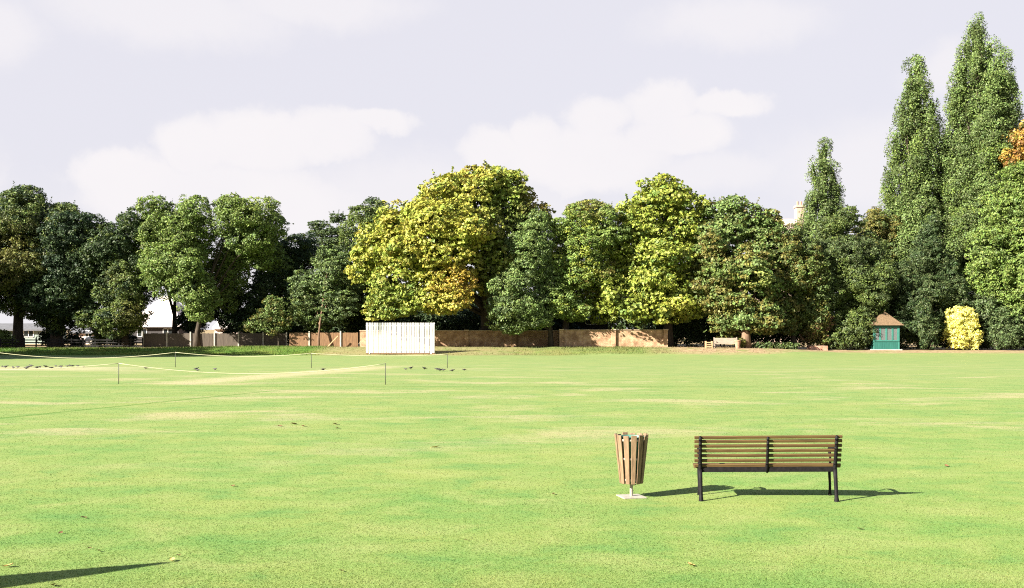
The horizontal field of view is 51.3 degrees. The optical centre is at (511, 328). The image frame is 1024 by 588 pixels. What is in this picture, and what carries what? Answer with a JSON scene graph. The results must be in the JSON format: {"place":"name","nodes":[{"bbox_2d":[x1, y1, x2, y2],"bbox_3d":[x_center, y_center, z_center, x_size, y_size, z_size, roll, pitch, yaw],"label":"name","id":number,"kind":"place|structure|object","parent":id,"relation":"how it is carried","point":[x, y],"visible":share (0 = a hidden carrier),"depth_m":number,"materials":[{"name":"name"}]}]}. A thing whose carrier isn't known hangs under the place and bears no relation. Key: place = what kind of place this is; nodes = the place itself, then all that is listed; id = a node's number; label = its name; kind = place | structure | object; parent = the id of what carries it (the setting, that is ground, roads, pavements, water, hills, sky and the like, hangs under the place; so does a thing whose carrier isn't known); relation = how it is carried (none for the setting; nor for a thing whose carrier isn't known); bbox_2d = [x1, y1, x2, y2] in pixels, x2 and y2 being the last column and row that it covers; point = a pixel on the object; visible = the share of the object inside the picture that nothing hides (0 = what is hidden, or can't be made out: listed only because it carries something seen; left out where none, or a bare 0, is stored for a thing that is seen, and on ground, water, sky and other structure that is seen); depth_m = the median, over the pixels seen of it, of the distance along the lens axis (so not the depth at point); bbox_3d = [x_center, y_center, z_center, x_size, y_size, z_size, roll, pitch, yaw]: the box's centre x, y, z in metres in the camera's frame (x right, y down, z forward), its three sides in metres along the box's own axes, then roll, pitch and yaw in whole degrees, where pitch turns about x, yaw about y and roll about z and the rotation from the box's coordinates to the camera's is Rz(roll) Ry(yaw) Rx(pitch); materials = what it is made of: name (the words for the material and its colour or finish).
{"place":"outdoors","nodes":[
{"label":"outdoors","id":0,"kind":"place"},
{"bbox_2d":[0,330,1023,587],"bbox_3d":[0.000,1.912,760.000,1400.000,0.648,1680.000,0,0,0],"label":"lawn","id":1,"kind":"structure","parent":0,"point":[922,372],"depth_m":17.99,"materials":[{"name":"green plant"}]},
{"bbox_2d":[0,329,19,347],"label":"shrub","id":2,"kind":"object","parent":1,"relation":"on","point":[5,334],"visible":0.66,"depth_m":100.66,"materials":[{"name":"green plant"}]},
{"bbox_2d":[0,323,69,343],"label":"outbuilding","id":3,"kind":"structure","parent":1,"relation":"on","point":[30,330],"depth_m":126.00,"materials":[{"name":"grey tile"}]},
{"bbox_2d":[23,331,33,336],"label":"window","id":4,"kind":"structure","parent":3,"relation":"in","point":[26,333],"depth_m":125.98,"materials":[{"name":"white glass"}]},
{"bbox_2d":[0,181,82,346],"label":"broadleaf tree","id":5,"kind":"object","parent":1,"relation":"on","point":[24,212],"visible":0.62,"depth_m":100.22,"materials":[{"name":"green plant"}]},
{"bbox_2d":[36,328,50,344],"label":"shrub","id":6,"kind":"object","parent":1,"relation":"on","point":[44,334],"visible":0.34,"depth_m":103.55,"materials":[{"name":"green plant"}]},
{"bbox_2d":[7,207,133,346],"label":"broadleaf tree","id":7,"kind":"object","parent":1,"relation":"on","point":[55,315],"visible":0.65,"depth_m":99.30,"materials":[{"name":"green plant"}]},
{"bbox_2d":[0,338,142,347],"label":"rail fence","id":8,"kind":"object","parent":1,"relation":"on","point":[79,342],"visible":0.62,"depth_m":99.12,"materials":[{"name":"black paint"}]},
{"bbox_2d":[63,332,84,346],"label":"shrub","id":9,"kind":"object","parent":1,"relation":"on","point":[75,336],"visible":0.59,"depth_m":104.53,"materials":[{"name":"green plant"}]},
{"bbox_2d":[69,328,109,343],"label":"outbuilding","id":10,"kind":"structure","parent":1,"relation":"on","point":[86,334],"depth_m":123.99,"materials":[{"name":"grey tile"}]},
{"bbox_2d":[89,329,112,346],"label":"shrub","id":11,"kind":"object","parent":1,"relation":"on","point":[97,335],"visible":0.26,"depth_m":101.65,"materials":[{"name":"green plant"}]},
{"bbox_2d":[61,206,157,346],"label":"broadleaf tree","id":12,"kind":"object","parent":1,"relation":"on","point":[121,290],"visible":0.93,"depth_m":98.83,"materials":[{"name":"green plant"}]},
{"bbox_2d":[107,331,137,346],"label":"shrub","id":13,"kind":"object","parent":1,"relation":"on","point":[132,336],"visible":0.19,"depth_m":103.60,"materials":[{"name":"green plant"}]},
{"bbox_2d":[133,296,204,343],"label":"pavilion","id":14,"kind":"structure","parent":1,"relation":"on","point":[160,320],"depth_m":128.68,"materials":[{"name":"white paint"}]},
{"bbox_2d":[137,329,146,336],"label":"window","id":15,"kind":"structure","parent":14,"relation":"in","point":[144,330],"depth_m":128.00,"materials":[{"name":"white glass"}]},
{"bbox_2d":[163,329,171,332],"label":"window","id":16,"kind":"structure","parent":14,"relation":"in","point":[164,330],"depth_m":128.00,"materials":[{"name":"white glass"}]},
{"bbox_2d":[166,253,221,332],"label":"broadleaf tree","id":17,"kind":"object","parent":1,"relation":"on","point":[182,320],"visible":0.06,"depth_m":105.56,"materials":[{"name":"green plant"}]},
{"bbox_2d":[132,191,294,346],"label":"maple tree","id":18,"kind":"object","parent":1,"relation":"on","point":[250,235],"visible":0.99,"depth_m":98.21,"materials":[{"name":"green plant"}]},
{"bbox_2d":[142,332,286,346],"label":"panel fence","id":19,"kind":"object","parent":1,"relation":"on","point":[166,339],"visible":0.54,"depth_m":99.99,"materials":[{"name":"wood"}]},
{"bbox_2d":[212,320,233,332],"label":"outbuilding","id":20,"kind":"structure","parent":1,"relation":"on","point":[216,328],"depth_m":126.00,"materials":[{"name":"white paint"}]},
{"bbox_2d":[207,231,324,336],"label":"broadleaf tree","id":21,"kind":"object","parent":1,"relation":"on","point":[263,285],"visible":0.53,"depth_m":103.29,"materials":[{"name":"green plant"}]},
{"bbox_2d":[240,294,295,345],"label":"tree","id":22,"kind":"object","parent":1,"relation":"on","point":[270,314],"visible":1,"depth_m":97.19,"materials":[{"name":"green plant"}]},
{"bbox_2d":[240,309,391,344],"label":"hedge","id":23,"kind":"object","parent":1,"relation":"on","point":[334,330],"visible":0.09,"depth_m":103.44,"materials":[{"name":"green plant"}]},
{"bbox_2d":[289,331,357,346],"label":"timber fence","id":24,"kind":"object","parent":1,"relation":"on","point":[326,339],"visible":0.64,"depth_m":97.89,"materials":[{"name":"wood"}]},
{"bbox_2d":[283,240,368,345],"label":"hazel tree","id":25,"kind":"object","parent":1,"relation":"on","point":[332,288],"visible":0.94,"depth_m":98.67,"materials":[{"name":"green plant"}]},
{"bbox_2d":[307,210,354,267],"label":"cedar tree","id":26,"kind":"object","parent":1,"relation":"on","point":[322,233],"visible":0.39,"depth_m":111.10,"materials":[{"name":"green plant"}]},
{"bbox_2d":[328,196,392,332],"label":"broadleaf tree","id":27,"kind":"object","parent":1,"relation":"on","point":[370,213],"visible":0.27,"depth_m":103.87,"materials":[{"name":"green plant"}]},
{"bbox_2d":[0,345,795,354],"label":"rough grass","id":28,"kind":"structure","parent":1,"relation":"on","point":[13,349],"depth_m":91.44,"materials":[{"name":"green plant"}]},
{"bbox_2d":[366,323,434,353],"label":"sight screen","id":29,"kind":"object","parent":1,"relation":"on","point":[382,337],"visible":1,"depth_m":89.27,"materials":[{"name":"white wood"}]},
{"bbox_2d":[343,159,555,329],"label":"chestnut tree","id":30,"kind":"object","parent":1,"relation":"on","point":[451,219],"visible":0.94,"depth_m":93.99,"materials":[{"name":"yellow plant"}]},
{"bbox_2d":[359,330,558,346],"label":"garden wall","id":31,"kind":"structure","parent":1,"relation":"on","point":[481,338],"depth_m":96.89,"materials":[{"name":"brick"}]},
{"bbox_2d":[348,302,583,341],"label":"hedge","id":32,"kind":"object","parent":1,"relation":"on","point":[466,319],"visible":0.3,"depth_m":102.60,"materials":[{"name":"green plant"}]},
{"bbox_2d":[483,205,563,346],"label":"broadleaf tree","id":33,"kind":"object","parent":1,"relation":"on","point":[514,312],"visible":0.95,"depth_m":92.79,"materials":[{"name":"green plant"}]},
{"bbox_2d":[535,198,631,329],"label":"broadleaf tree","id":34,"kind":"object","parent":1,"relation":"on","point":[585,241],"visible":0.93,"depth_m":94.83,"materials":[{"name":"green plant"}]},
{"bbox_2d":[559,316,607,329],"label":"shed","id":35,"kind":"structure","parent":1,"relation":"on","point":[586,325],"depth_m":104.50,"materials":[{"name":"wood"}]},
{"bbox_2d":[585,321,596,324],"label":"window","id":36,"kind":"structure","parent":35,"relation":"in","point":[586,322],"depth_m":104.49,"materials":[{"name":"black glass"}]},
{"bbox_2d":[559,329,667,346],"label":"garden wall","id":37,"kind":"structure","parent":1,"relation":"on","point":[615,337],"depth_m":94.69,"materials":[{"name":"brick"}]},
{"bbox_2d":[614,432,647,498],"bbox_3d":[1.561,1.788,13.950,0.447,0.829,0.447,0,0,-14],"label":"litter bin","id":38,"kind":"object","parent":1,"relation":"on","point":[631,450],"visible":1,"depth_m":13.81,"materials":[{"name":"brown wood"}]},
{"bbox_2d":[304,272,974,340],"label":"woodland","id":39,"kind":"object","parent":1,"relation":"on","point":[622,325],"depth_m":169.86,"materials":[{"name":"green plant"}]},
{"bbox_2d":[587,172,716,346],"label":"chestnut tree","id":40,"kind":"object","parent":1,"relation":"on","point":[660,219],"visible":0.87,"depth_m":95.87,"materials":[{"name":"green plant"}]},
{"bbox_2d":[705,341,712,347],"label":"planter box","id":41,"kind":"object","parent":1,"relation":"on","point":[708,344],"visible":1,"depth_m":90.99,"materials":[{"name":"brown wood"}]},
{"bbox_2d":[714,337,736,347],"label":"garden bench","id":42,"kind":"object","parent":1,"relation":"on","point":[725,340],"visible":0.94,"depth_m":91.84,"materials":[{"name":"brown wood"}]},
{"bbox_2d":[680,194,793,347],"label":"chestnut tree","id":43,"kind":"object","parent":1,"relation":"on","point":[737,307],"visible":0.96,"depth_m":93.65,"materials":[{"name":"green plant"}]},
{"bbox_2d":[734,340,740,347],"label":"flower pot","id":44,"kind":"object","parent":1,"relation":"on","point":[737,343],"visible":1,"depth_m":91.01,"materials":[{"name":"ceramic"}]},
{"bbox_2d":[644,311,832,347],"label":"hedge","id":45,"kind":"object","parent":1,"relation":"on","point":[691,332],"visible":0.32,"depth_m":98.67,"materials":[{"name":"green plant"}]},
{"bbox_2d":[693,435,842,501],"bbox_3d":[3.272,1.787,13.748,1.830,0.876,0.647,-1,0,7],"label":"park bench","id":46,"kind":"object","parent":1,"relation":"on","point":[832,465],"visible":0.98,"depth_m":13.55,"materials":[{"name":"brown wood"}]},
{"bbox_2d":[751,341,799,349],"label":"border plant","id":47,"kind":"object","parent":1,"relation":"on","point":[785,345],"visible":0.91,"depth_m":92.23,"materials":[{"name":"green plant"}]},
{"bbox_2d":[752,201,804,341],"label":"house","id":48,"kind":"structure","parent":1,"relation":"on","point":[797,209],"depth_m":154.27,"materials":[{"name":"stone"}]},
{"bbox_2d":[772,223,835,342],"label":"broadleaf tree","id":49,"kind":"object","parent":1,"relation":"on","point":[807,280],"visible":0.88,"depth_m":95.13,"materials":[{"name":"green plant"}]},
{"bbox_2d":[798,313,835,345],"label":"shrub","id":50,"kind":"object","parent":1,"relation":"on","point":[813,337],"visible":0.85,"depth_m":95.71,"materials":[{"name":"green plant"}]},
{"bbox_2d":[807,346,827,350],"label":"brick planter","id":51,"kind":"object","parent":1,"relation":"on","point":[817,348],"visible":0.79,"depth_m":93.99,"materials":[{"name":"brick"}]},
{"bbox_2d":[795,137,847,291],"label":"poplar tree","id":52,"kind":"object","parent":1,"relation":"on","point":[831,205],"visible":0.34,"depth_m":115.27,"materials":[{"name":"green plant"}]},
{"bbox_2d":[815,306,877,349],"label":"holly shrub","id":53,"kind":"object","parent":1,"relation":"on","point":[849,334],"visible":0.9,"depth_m":95.53,"materials":[{"name":"green plant"}]},
{"bbox_2d":[809,206,901,323],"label":"holly tree","id":54,"kind":"object","parent":1,"relation":"on","point":[862,271],"visible":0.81,"depth_m":96.87,"materials":[{"name":"green plant"}]},
{"bbox_2d":[854,206,904,266],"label":"broadleaf tree","id":55,"kind":"object","parent":1,"relation":"on","point":[878,222],"visible":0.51,"depth_m":105.66,"materials":[{"name":"green plant"}]},
{"bbox_2d":[865,310,903,349],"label":"summerhouse","id":56,"kind":"structure","parent":1,"relation":"on","point":[887,334],"depth_m":95.19,"materials":[{"name":"wood"}]},
{"bbox_2d":[875,327,879,340],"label":"window","id":57,"kind":"structure","parent":56,"relation":"in","point":[877,335],"depth_m":95.26,"materials":[{"name":"grey glass"}]},
{"bbox_2d":[880,327,885,340],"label":"window","id":58,"kind":"structure","parent":56,"relation":"in","point":[882,329],"depth_m":95.21,"materials":[{"name":"grey glass"}]},
{"bbox_2d":[886,327,891,340],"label":"window","id":59,"kind":"structure","parent":56,"relation":"in","point":[888,329],"depth_m":95.17,"materials":[{"name":"grey glass"}]},
{"bbox_2d":[892,327,897,340],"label":"window","id":60,"kind":"structure","parent":56,"relation":"in","point":[894,329],"depth_m":95.14,"materials":[{"name":"grey glass"}]},
{"bbox_2d":[877,54,960,345],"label":"poplar tree","id":61,"kind":"object","parent":1,"relation":"on","point":[915,202],"visible":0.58,"depth_m":105.72,"materials":[{"name":"green plant"}]},
{"bbox_2d":[875,213,972,349],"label":"yew tree","id":62,"kind":"object","parent":1,"relation":"on","point":[930,293],"visible":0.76,"depth_m":97.30,"materials":[{"name":"green plant"}]},
{"bbox_2d":[941,306,983,349],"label":"golden conifer","id":63,"kind":"object","parent":1,"relation":"on","point":[962,329],"visible":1,"depth_m":95.25,"materials":[{"name":"yellow plant"}]},
{"bbox_2d":[937,11,1023,347],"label":"poplar tree","id":64,"kind":"object","parent":1,"relation":"on","point":[978,124],"visible":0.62,"depth_m":103.05,"materials":[{"name":"green plant"}]},
{"bbox_2d":[959,160,1023,320],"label":"broadleaf tree","id":65,"kind":"object","parent":1,"relation":"on","point":[993,258],"visible":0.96,"depth_m":96.06,"materials":[{"name":"green plant"}]},
{"bbox_2d":[969,291,1023,349],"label":"laurel shrub","id":66,"kind":"object","parent":1,"relation":"on","point":[1000,328],"visible":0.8,"depth_m":95.63,"materials":[{"name":"green plant"}]},
{"bbox_2d":[997,119,1023,247],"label":"broadleaf tree","id":67,"kind":"object","parent":1,"relation":"on","point":[1016,136],"visible":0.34,"depth_m":100.90,"materials":[{"name":"orange plant"}]},
{"bbox_3d":[-26.332,1.812,42.211,0.055,0.956,0.042,0,0,0],"label":"rope post","id":68,"kind":"object","parent":1,"relation":"on","visible":0},
{"bbox_2d":[13,363,384,373],"bbox_3d":[-15.640,1.570,42.092,21.388,0.426,0.281,0,0,1],"label":"barrier rope","id":69,"kind":"object","parent":68,"relation":"attached to","point":[195,371],"visible":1,"depth_m":42.04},
{"bbox_2d":[0,0,1023,329],"label":"sky","id":70,"kind":"structure","parent":0,"point":[318,108],"materials":[{"name":"white"}]},
{"bbox_2d":[739,338,746,347],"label":"shrub","id":71,"kind":"object","parent":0,"point":[743,344],"visible":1,"depth_m":91.41,"materials":[{"name":"green plant"}]},
{"bbox_3d":[-31.207,1.752,62.566,0.055,1.076,0.044,0,0,0],"label":"rope post","id":72,"kind":"object","parent":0,"visible":0},
{"bbox_2d":[3,352,446,357],"bbox_3d":[-17.454,1.474,60.550,27.794,0.473,0.899,0,0,7],"label":"barrier rope","id":73,"kind":"object","parent":72,"relation":"attached to","point":[218,355],"visible":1,"depth_m":59.93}
]}

